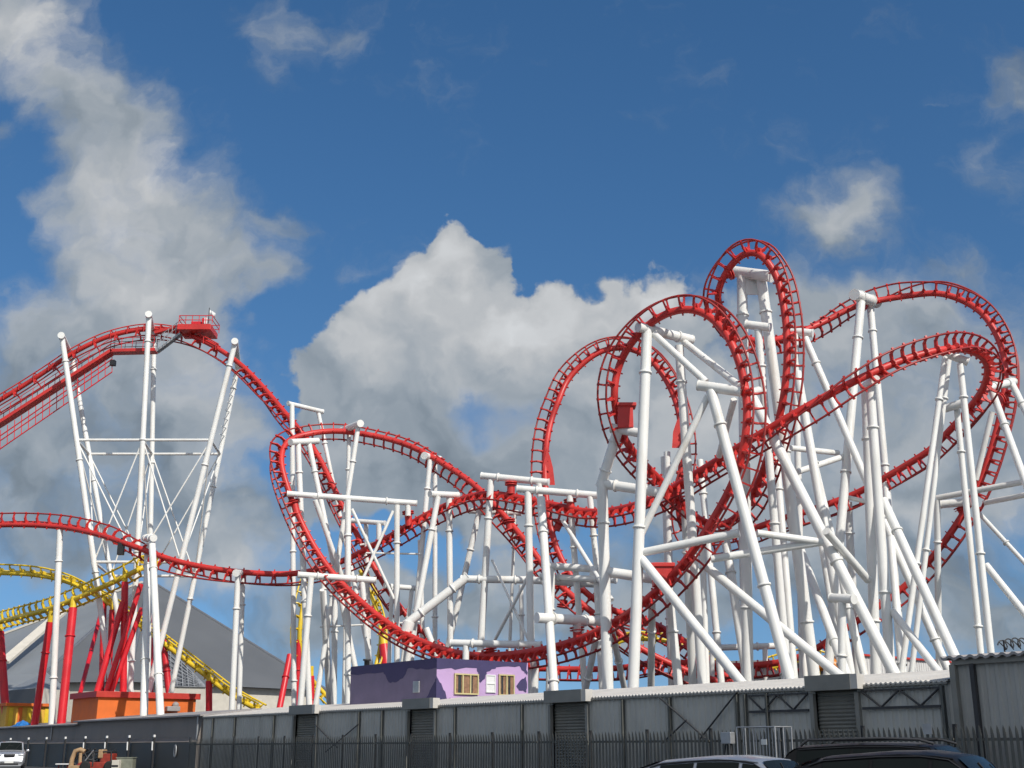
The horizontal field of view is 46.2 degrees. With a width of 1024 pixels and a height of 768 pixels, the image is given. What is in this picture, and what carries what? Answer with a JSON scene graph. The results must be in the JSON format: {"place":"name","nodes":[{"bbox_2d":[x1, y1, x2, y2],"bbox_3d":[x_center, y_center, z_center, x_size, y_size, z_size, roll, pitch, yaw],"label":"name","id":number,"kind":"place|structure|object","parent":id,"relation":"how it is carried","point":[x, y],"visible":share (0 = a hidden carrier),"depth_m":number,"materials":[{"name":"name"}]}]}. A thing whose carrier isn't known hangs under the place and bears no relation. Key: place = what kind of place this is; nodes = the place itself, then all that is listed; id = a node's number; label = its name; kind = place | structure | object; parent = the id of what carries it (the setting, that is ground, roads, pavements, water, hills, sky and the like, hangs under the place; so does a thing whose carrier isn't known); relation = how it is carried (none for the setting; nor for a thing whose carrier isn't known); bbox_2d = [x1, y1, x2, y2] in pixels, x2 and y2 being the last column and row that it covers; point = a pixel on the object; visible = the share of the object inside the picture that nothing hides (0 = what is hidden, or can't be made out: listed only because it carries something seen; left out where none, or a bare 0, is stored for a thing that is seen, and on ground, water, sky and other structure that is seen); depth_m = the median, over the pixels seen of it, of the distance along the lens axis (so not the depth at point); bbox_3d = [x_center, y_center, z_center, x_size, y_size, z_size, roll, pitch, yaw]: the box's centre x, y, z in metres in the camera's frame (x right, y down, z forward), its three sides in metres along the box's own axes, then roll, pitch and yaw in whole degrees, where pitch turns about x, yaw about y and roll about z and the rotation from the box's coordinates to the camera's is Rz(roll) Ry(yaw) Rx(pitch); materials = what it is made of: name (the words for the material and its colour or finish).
{"place":"outdoors","nodes":[
{"label":"outdoors","id":0,"kind":"place"},
{"bbox_2d":[0,766,60,767],"bbox_3d":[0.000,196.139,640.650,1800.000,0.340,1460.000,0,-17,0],"label":"ground","id":1,"kind":"structure","parent":0,"point":[25,767],"depth_m":84.16,"materials":[{"name":"grey asphalt"}]},
{"bbox_2d":[0,624,8,712],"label":"support post","id":2,"kind":"object","parent":1,"relation":"on","point":[4,694],"visible":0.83,"depth_m":102.50,"materials":[{"name":"red metal"}]},
{"bbox_2d":[0,741,29,767],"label":"parked car","id":3,"kind":"object","parent":1,"relation":"on","point":[12,753],"visible":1,"depth_m":74.90,"materials":[{"name":"silver metal"}]},
{"bbox_2d":[0,703,48,726],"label":"amber kiosk","id":4,"kind":"object","parent":1,"relation":"on","point":[11,714],"visible":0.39,"depth_m":100.80,"materials":[{"name":"paint"}]},
{"bbox_2d":[8,672,69,721],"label":"annexe","id":5,"kind":"structure","parent":1,"relation":"on","point":[22,688],"depth_m":122.24,"materials":[{"name":"silver metal"}]},
{"bbox_2d":[31,610,52,724],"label":"support post","id":6,"kind":"object","parent":1,"relation":"on","point":[45,652],"visible":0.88,"depth_m":95.56,"materials":[{"name":"red metal"}]},
{"bbox_2d":[48,529,62,723],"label":"coaster support","id":7,"kind":"object","parent":1,"relation":"on","point":[58,561],"visible":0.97,"depth_m":93.92,"materials":[{"name":"white paint"}]},
{"bbox_2d":[57,596,76,723],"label":"support post","id":8,"kind":"object","parent":1,"relation":"on","point":[70,635],"visible":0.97,"depth_m":92.98,"materials":[{"name":"red metal"}]},
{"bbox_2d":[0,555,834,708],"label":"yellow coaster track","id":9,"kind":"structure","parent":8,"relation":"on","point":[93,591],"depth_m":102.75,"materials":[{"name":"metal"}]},
{"bbox_2d":[68,747,85,767],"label":"padded chair","id":10,"kind":"object","parent":1,"relation":"on","point":[73,755],"visible":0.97,"depth_m":70.54,"materials":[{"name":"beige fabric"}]},
{"bbox_2d":[74,748,116,764],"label":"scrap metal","id":11,"kind":"object","parent":1,"relation":"on","point":[85,754],"visible":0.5,"depth_m":71.83,"materials":[{"name":"black metal"}]},
{"bbox_2d":[78,592,114,692],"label":"support post","id":12,"kind":"object","parent":1,"relation":"on","point":[92,646],"visible":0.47,"depth_m":105.85,"materials":[{"name":"red metal"}]},
{"bbox_2d":[77,749,116,767],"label":"ride car","id":13,"kind":"object","parent":1,"relation":"on","point":[105,757],"visible":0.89,"depth_m":70.18,"materials":[{"name":"red paint"}]},
{"bbox_2d":[94,570,142,691],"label":"support post","id":14,"kind":"object","parent":1,"relation":"on","point":[123,617],"visible":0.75,"depth_m":91.15,"materials":[{"name":"red metal"}]},
{"bbox_2d":[116,757,136,767],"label":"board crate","id":15,"kind":"object","parent":1,"relation":"on","point":[128,762],"visible":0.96,"depth_m":70.28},
{"bbox_2d":[0,708,261,767],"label":"panelled shed","id":16,"kind":"structure","parent":1,"relation":"on","point":[150,741],"depth_m":77.25,"materials":[{"name":"grey metal"}]},
{"bbox_2d":[70,691,200,722],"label":"orange building","id":17,"kind":"structure","parent":1,"relation":"on","point":[95,705],"depth_m":86.70,"materials":[{"name":"paint"}]},
{"bbox_2d":[58,311,240,692],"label":"lift tower","id":18,"kind":"structure","parent":1,"relation":"on","point":[143,446],"depth_m":99.90,"materials":[{"name":"white metal"}]},
{"bbox_2d":[0,238,1019,684],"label":"coaster track","id":19,"kind":"structure","parent":18,"relation":"on","point":[726,330],"depth_m":76.47,"materials":[{"name":"red metal"}]},
{"bbox_2d":[0,320,181,448],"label":"maintenance walkway","id":20,"kind":"structure","parent":19,"relation":"attached to","point":[55,388],"depth_m":102.39,"materials":[{"name":"red paint"}]},
{"bbox_2d":[154,308,219,338],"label":"crest platform","id":21,"kind":"structure","parent":19,"relation":"attached to","point":[204,327],"depth_m":103.56,"materials":[{"name":"red paint"}]},
{"bbox_2d":[140,534,163,715],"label":"coaster support","id":22,"kind":"object","parent":1,"relation":"on","point":[150,583],"visible":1,"depth_m":84.13,"materials":[{"name":"white paint"}]},
{"bbox_2d":[160,630,170,692],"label":"support post","id":23,"kind":"object","parent":1,"relation":"on","point":[166,667],"visible":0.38,"depth_m":104.30,"materials":[{"name":"red metal"}]},
{"bbox_2d":[206,670,211,715],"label":"support post","id":24,"kind":"object","parent":1,"relation":"on","point":[208,693],"visible":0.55,"depth_m":102.15,"materials":[{"name":"red metal"}]},
{"bbox_2d":[229,569,246,709],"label":"coaster support","id":25,"kind":"object","parent":1,"relation":"on","point":[238,609],"visible":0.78,"depth_m":85.73,"materials":[{"name":"white paint"}]},
{"bbox_2d":[276,654,290,707],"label":"support post","id":26,"kind":"object","parent":1,"relation":"on","point":[284,683],"visible":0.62,"depth_m":107.59,"materials":[{"name":"red metal"}]},
{"bbox_2d":[296,631,300,700],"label":"support post","id":27,"kind":"object","parent":1,"relation":"on","point":[298,656],"visible":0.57,"depth_m":113.10,"materials":[{"name":"red metal"}]},
{"bbox_2d":[311,666,313,703],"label":"support post","id":28,"kind":"object","parent":1,"relation":"on","point":[312,676],"visible":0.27,"depth_m":112.50,"materials":[{"name":"red metal"}]},
{"bbox_2d":[288,437,357,704],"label":"coaster support","id":29,"kind":"object","parent":1,"relation":"on","point":[308,442],"visible":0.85,"depth_m":84.48,"materials":[{"name":"white paint"}]},
{"bbox_2d":[320,563,330,691],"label":"coaster support","id":30,"kind":"object","parent":1,"relation":"on","point":[326,607],"visible":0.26,"depth_m":88.23,"materials":[{"name":"white paint"}]},
{"bbox_2d":[286,401,372,705],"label":"coaster support","id":31,"kind":"object","parent":1,"relation":"on","point":[293,551],"visible":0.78,"depth_m":89.70,"materials":[{"name":"white paint"}]},
{"bbox_2d":[331,600,338,703],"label":"coaster support","id":32,"kind":"object","parent":1,"relation":"on","point":[334,631],"visible":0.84,"depth_m":83.96,"materials":[{"name":"white paint"}]},
{"bbox_2d":[297,571,376,704],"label":"coaster support","id":33,"kind":"object","parent":1,"relation":"on","point":[311,577],"visible":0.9,"depth_m":80.55,"materials":[{"name":"white paint"}]},
{"bbox_2d":[313,420,363,704],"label":"coaster support","id":34,"kind":"object","parent":1,"relation":"on","point":[351,459],"visible":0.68,"depth_m":84.29,"materials":[{"name":"white paint"}]},
{"bbox_2d":[287,490,416,703],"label":"coaster support","id":35,"kind":"object","parent":1,"relation":"on","point":[397,503],"visible":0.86,"depth_m":83.05,"materials":[{"name":"white paint"}]},
{"bbox_2d":[351,518,385,660],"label":"coaster support","id":36,"kind":"object","parent":1,"relation":"on","point":[379,524],"visible":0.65,"depth_m":87.75,"materials":[{"name":"white paint"}]},
{"bbox_2d":[320,552,419,662],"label":"coaster support","id":37,"kind":"object","parent":1,"relation":"on","point":[411,588],"visible":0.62,"depth_m":83.20,"materials":[{"name":"white paint"}]},
{"bbox_2d":[379,635,387,663],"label":"support post","id":38,"kind":"object","parent":1,"relation":"on","point":[383,645],"visible":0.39,"depth_m":114.08,"materials":[{"name":"red metal"}]},
{"bbox_2d":[418,540,425,659],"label":"coaster support","id":39,"kind":"object","parent":1,"relation":"on","point":[422,622],"visible":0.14,"depth_m":86.65,"materials":[{"name":"white paint"}]},
{"bbox_2d":[410,452,441,660],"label":"coaster support","id":40,"kind":"object","parent":1,"relation":"on","point":[426,456],"visible":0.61,"depth_m":85.46,"materials":[{"name":"white paint"}]},
{"bbox_2d":[404,490,459,660],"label":"coaster support","id":41,"kind":"object","parent":1,"relation":"on","point":[439,495],"visible":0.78,"depth_m":80.85,"materials":[{"name":"white paint"}]},
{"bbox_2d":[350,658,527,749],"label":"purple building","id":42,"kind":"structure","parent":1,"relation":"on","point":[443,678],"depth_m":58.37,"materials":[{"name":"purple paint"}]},
{"bbox_2d":[454,673,478,694],"bbox_3d":[-2.171,14.327,57.285,1.170,0.964,0.927,0,-17,0],"label":"window","id":43,"kind":"structure","parent":42,"relation":"in","point":[466,684],"depth_m":57.29,"materials":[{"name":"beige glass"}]},
{"bbox_2d":[485,675,495,692],"bbox_3d":[-1.032,14.530,58.181,0.581,0.843,0.064,13,-21,-36],"label":"boarded window","id":44,"kind":"structure","parent":42,"relation":"in","point":[490,679],"depth_m":58.18,"materials":[{"name":"white wood"}]},
{"bbox_2d":[498,674,514,694],"bbox_3d":[-0.265,14.729,58.695,0.811,1.019,0.651,0,-17,0],"label":"window","id":45,"kind":"structure","parent":42,"relation":"in","point":[506,682],"depth_m":58.70,"materials":[{"name":"beige glass"}]},
{"bbox_2d":[443,508,521,657],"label":"coaster support","id":46,"kind":"object","parent":1,"relation":"on","point":[470,550],"visible":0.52,"depth_m":83.26,"materials":[{"name":"white paint"}]},
{"bbox_2d":[449,639,541,692],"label":"coaster support","id":47,"kind":"object","parent":1,"relation":"on","point":[517,644],"visible":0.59,"depth_m":70.97,"materials":[{"name":"white paint"}]},
{"bbox_2d":[399,573,593,656],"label":"coaster support","id":48,"kind":"object","parent":1,"relation":"on","point":[409,622],"visible":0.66,"depth_m":78.21,"materials":[{"name":"white paint"}]},
{"bbox_2d":[476,472,549,651],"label":"coaster support","id":49,"kind":"object","parent":1,"relation":"on","point":[490,478],"visible":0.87,"depth_m":78.97,"materials":[{"name":"white paint"}]},
{"bbox_2d":[518,585,524,661],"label":"coaster support","id":50,"kind":"object","parent":1,"relation":"on","point":[521,614],"visible":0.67,"depth_m":84.83,"materials":[{"name":"white paint"}]},
{"bbox_2d":[516,485,613,692],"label":"coaster support","id":51,"kind":"object","parent":1,"relation":"on","point":[529,491],"visible":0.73,"depth_m":75.44,"materials":[{"name":"white paint"}]},
{"bbox_2d":[534,496,600,690],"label":"coaster support","id":52,"kind":"object","parent":1,"relation":"on","point":[549,618],"visible":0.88,"depth_m":66.53,"materials":[{"name":"white paint"}]},
{"bbox_2d":[200,670,954,767],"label":"long shed","id":53,"kind":"structure","parent":1,"relation":"on","point":[895,701],"depth_m":42.06,"materials":[{"name":"paint"}]},
{"bbox_2d":[568,513,586,687],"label":"coaster support","id":54,"kind":"object","parent":1,"relation":"on","point":[577,592],"visible":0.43,"depth_m":75.26,"materials":[{"name":"white paint"}]},
{"bbox_2d":[539,562,617,690],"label":"coaster support","id":55,"kind":"object","parent":1,"relation":"on","point":[560,577],"visible":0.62,"depth_m":74.89,"materials":[{"name":"white paint"}]},
{"bbox_2d":[582,638,598,688],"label":"coaster support","id":56,"kind":"object","parent":1,"relation":"on","point":[588,677],"visible":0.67,"depth_m":66.85,"materials":[{"name":"white paint"}]},
{"bbox_2d":[187,724,1023,767],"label":"palisade fence","id":57,"kind":"object","parent":1,"relation":"on","point":[796,740],"visible":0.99,"depth_m":43.60,"materials":[{"name":"black metal"}]},
{"bbox_2d":[721,732,734,754],"bbox_3d":[6.499,11.466,35.886,0.200,2.028,0.544,13,-21,-36],"label":"junction box","id":58,"kind":"object","parent":57,"relation":"attached to","point":[727,738],"visible":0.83,"depth_m":36.02,"materials":[{"name":"metal"}]},
{"bbox_2d":[612,628,626,687],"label":"coaster support","id":59,"kind":"object","parent":1,"relation":"on","point":[618,660],"visible":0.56,"depth_m":67.02,"materials":[{"name":"white paint"}]},
{"bbox_2d":[595,423,663,688],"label":"coaster support","id":60,"kind":"object","parent":1,"relation":"on","point":[604,485],"visible":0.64,"depth_m":65.31,"materials":[{"name":"white paint"}]},
{"bbox_2d":[647,600,656,686],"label":"coaster support","id":61,"kind":"object","parent":1,"relation":"on","point":[651,630],"visible":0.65,"depth_m":65.04,"materials":[{"name":"white paint"}]},
{"bbox_2d":[661,456,667,658],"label":"coaster support","id":62,"kind":"object","parent":1,"relation":"on","point":[662,472],"visible":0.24,"depth_m":82.57,"materials":[{"name":"white paint"}]},
{"bbox_2d":[664,451,673,685],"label":"coaster support","id":63,"kind":"object","parent":1,"relation":"on","point":[668,523],"visible":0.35,"depth_m":81.44,"materials":[{"name":"white paint"}]},
{"bbox_2d":[665,587,682,684],"bbox_3d":[8.963,15.880,64.154,1.341,10.244,0.821,0,-17,0],"label":"coaster support","id":64,"kind":"object","parent":1,"relation":"on","point":[672,631],"visible":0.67,"depth_m":64.53,"materials":[{"name":"white paint"}]},
{"bbox_2d":[627,322,739,687],"bbox_3d":[8.748,8.230,62.947,6.986,24.193,3.956,0,-17,0],"label":"coaster support","id":65,"kind":"object","parent":1,"relation":"on","point":[660,334],"visible":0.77,"depth_m":64.19,"materials":[{"name":"white paint"}]},
{"bbox_2d":[681,510,696,683],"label":"coaster support","id":66,"kind":"object","parent":1,"relation":"on","point":[691,656],"visible":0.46,"depth_m":71.43,"materials":[{"name":"white paint"}]},
{"bbox_2d":[699,525,709,682],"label":"coaster support","id":67,"kind":"object","parent":1,"relation":"on","point":[704,590],"visible":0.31,"depth_m":70.02,"materials":[{"name":"white paint"}]},
{"bbox_2d":[697,459,724,682],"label":"coaster support","id":68,"kind":"object","parent":1,"relation":"on","point":[716,632],"visible":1,"depth_m":77.01,"materials":[{"name":"white paint"}]},
{"bbox_2d":[640,380,794,681],"bbox_3d":[11.359,9.130,59.139,6.000,20.529,10.243,9,-19,-27],"label":"coaster support","id":69,"kind":"object","parent":1,"relation":"on","point":[721,424],"visible":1,"depth_m":60.65,"materials":[{"name":"white paint"}]},
{"bbox_2d":[641,755,798,767],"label":"parked car","id":70,"kind":"object","parent":1,"relation":"on","point":[739,761],"visible":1,"depth_m":19.30,"materials":[{"name":"silver paint"}]},
{"bbox_2d":[721,528,741,672],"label":"coaster support","id":71,"kind":"object","parent":1,"relation":"on","point":[730,572],"visible":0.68,"depth_m":70.02,"materials":[{"name":"white paint"}]},
{"bbox_2d":[709,642,774,679],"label":"coaster support","id":72,"kind":"object","parent":1,"relation":"on","point":[764,647],"visible":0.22,"depth_m":78.19,"materials":[{"name":"white paint"}]},
{"bbox_2d":[683,660,822,684],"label":"train","id":73,"kind":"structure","parent":1,"relation":"on","point":[685,678],"depth_m":96.10,"materials":[{"name":"red metal"}]},
{"bbox_2d":[736,726,792,757],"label":"gate","id":74,"kind":"structure","parent":1,"relation":"on","point":[763,741],"depth_m":34.16,"materials":[{"name":"metal"}]},
{"bbox_2d":[744,320,789,655],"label":"coaster support","id":75,"kind":"object","parent":1,"relation":"on","point":[758,328],"visible":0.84,"depth_m":67.55,"materials":[{"name":"white paint"}]},
{"bbox_2d":[733,266,819,680],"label":"coaster support","id":76,"kind":"object","parent":1,"relation":"on","point":[752,281],"visible":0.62,"depth_m":68.91,"materials":[{"name":"white paint"}]},
{"bbox_2d":[773,456,797,677],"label":"coaster support","id":77,"kind":"object","parent":1,"relation":"on","point":[784,556],"visible":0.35,"depth_m":70.62,"materials":[{"name":"white paint"}]},
{"bbox_2d":[704,386,900,674],"bbox_3d":[16.721,8.771,60.078,13.288,21.784,7.175,-13,-21,37],"label":"coaster support","id":78,"kind":"object","parent":1,"relation":"on","point":[828,540],"visible":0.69,"depth_m":60.68,"materials":[{"name":"white paint"}]},
{"bbox_2d":[799,610,807,677],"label":"coaster support","id":79,"kind":"object","parent":1,"relation":"on","point":[804,667],"depth_m":73.48,"materials":[{"name":"white paint"}]},
{"bbox_2d":[786,519,850,673],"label":"coaster support","id":80,"kind":"object","parent":1,"relation":"on","point":[823,613],"visible":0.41,"depth_m":69.44,"materials":[{"name":"white paint"}]},
{"bbox_2d":[793,370,854,673],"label":"coaster support","id":81,"kind":"object","parent":1,"relation":"on","point":[817,489],"visible":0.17,"depth_m":72.18,"materials":[{"name":"white paint"}]},
{"bbox_2d":[816,509,837,666],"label":"coaster support","id":82,"kind":"object","parent":1,"relation":"on","point":[827,587],"visible":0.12,"depth_m":73.34,"materials":[{"name":"white paint"}]},
{"bbox_2d":[802,431,868,674],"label":"coaster support","id":83,"kind":"object","parent":1,"relation":"on","point":[856,642],"visible":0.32,"depth_m":69.57,"materials":[{"name":"white paint"}]},
{"bbox_2d":[827,593,857,673],"bbox_3d":[16.139,14.714,58.505,1.240,9.188,1.716,11,-20,-32],"label":"coaster support","id":84,"kind":"object","parent":1,"relation":"on","point":[841,600],"visible":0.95,"depth_m":59.36,"materials":[{"name":"white paint"}]},
{"bbox_2d":[789,289,906,674],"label":"coaster support","id":85,"kind":"object","parent":1,"relation":"on","point":[861,298],"visible":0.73,"depth_m":78.59,"materials":[{"name":"white paint"}]},
{"bbox_2d":[845,502,859,673],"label":"coaster support","id":86,"kind":"object","parent":1,"relation":"on","point":[849,532],"visible":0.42,"depth_m":76.95,"materials":[{"name":"white paint"}]},
{"bbox_2d":[790,328,949,677],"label":"coaster support","id":87,"kind":"object","parent":1,"relation":"on","point":[901,561],"visible":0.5,"depth_m":76.65,"materials":[{"name":"white paint"}]},
{"bbox_2d":[784,737,963,764],"bbox_3d":[7.232,7.234,21.317,4.792,1.846,2.250,-12,-21,35],"label":"parked car","id":88,"kind":"object","parent":1,"relation":"on","point":[801,754],"visible":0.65,"depth_m":21.55,"materials":[{"name":"black paint"}]},
{"bbox_2d":[860,375,894,673],"bbox_3d":[18.989,9.709,62.642,1.830,21.167,2.719,0,-17,0],"label":"coaster support","id":89,"kind":"object","parent":1,"relation":"on","point":[876,547],"visible":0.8,"depth_m":63.24,"materials":[{"name":"white paint"}]},
{"bbox_2d":[882,482,906,671],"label":"coaster support","id":90,"kind":"object","parent":1,"relation":"on","point":[896,604],"visible":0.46,"depth_m":71.48,"materials":[{"name":"white paint"}]},
{"bbox_2d":[794,750,996,767],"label":"parked car","id":91,"kind":"object","parent":1,"relation":"on","point":[918,759],"visible":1,"depth_m":16.44,"materials":[{"name":"paint"}]},
{"bbox_2d":[883,497,959,670],"bbox_3d":[20.851,11.457,56.638,1.704,14.597,11.570,3,-17,-9],"label":"coaster support","id":92,"kind":"object","parent":1,"relation":"on","point":[925,592],"visible":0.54,"depth_m":59.43,"materials":[{"name":"white paint"}]},
{"bbox_2d":[933,500,941,668],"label":"coaster support","id":93,"kind":"object","parent":1,"relation":"on","point":[937,541],"visible":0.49,"depth_m":74.49,"materials":[{"name":"white paint"}]},
{"bbox_2d":[899,353,994,671],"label":"coaster support","id":94,"kind":"object","parent":1,"relation":"on","point":[942,406],"visible":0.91,"depth_m":66.17,"materials":[{"name":"white paint"}]},
{"bbox_2d":[936,377,1023,505],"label":"coaster support","id":95,"kind":"object","parent":1,"relation":"on","point":[1011,384],"visible":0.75,"depth_m":72.97,"materials":[{"name":"white paint"}]},
{"bbox_2d":[940,651,1023,767],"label":"tall shed","id":96,"kind":"structure","parent":1,"relation":"on","point":[987,690],"depth_m":30.52,"materials":[{"name":"metal"}]},
{"bbox_2d":[997,637,1023,651],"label":"razor wire","id":97,"kind":"object","parent":96,"relation":"on","point":[1010,644],"visible":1,"depth_m":31.68,"materials":[{"name":"metal"}]},
{"bbox_2d":[940,497,1023,617],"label":"coaster support","id":98,"kind":"object","parent":1,"relation":"on","point":[1004,588],"visible":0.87,"depth_m":72.14,"materials":[{"name":"white paint"}]},
{"bbox_2d":[0,581,325,721],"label":"pyramid hall","id":99,"kind":"structure","parent":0,"point":[208,640],"depth_m":152.27,"materials":[{"name":"silver metal"}]},
{"bbox_2d":[161,651,205,711],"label":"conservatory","id":100,"kind":"object","parent":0,"point":[188,680],"visible":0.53,"depth_m":132.49,"materials":[{"name":"grey glass"}]},
{"bbox_2d":[0,0,1023,704],"label":"sky","id":101,"kind":"structure","parent":0,"point":[405,218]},
{"bbox_2d":[834,654,951,673],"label":"white shed","id":102,"kind":"structure","parent":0,"point":[921,664],"depth_m":89.75,"materials":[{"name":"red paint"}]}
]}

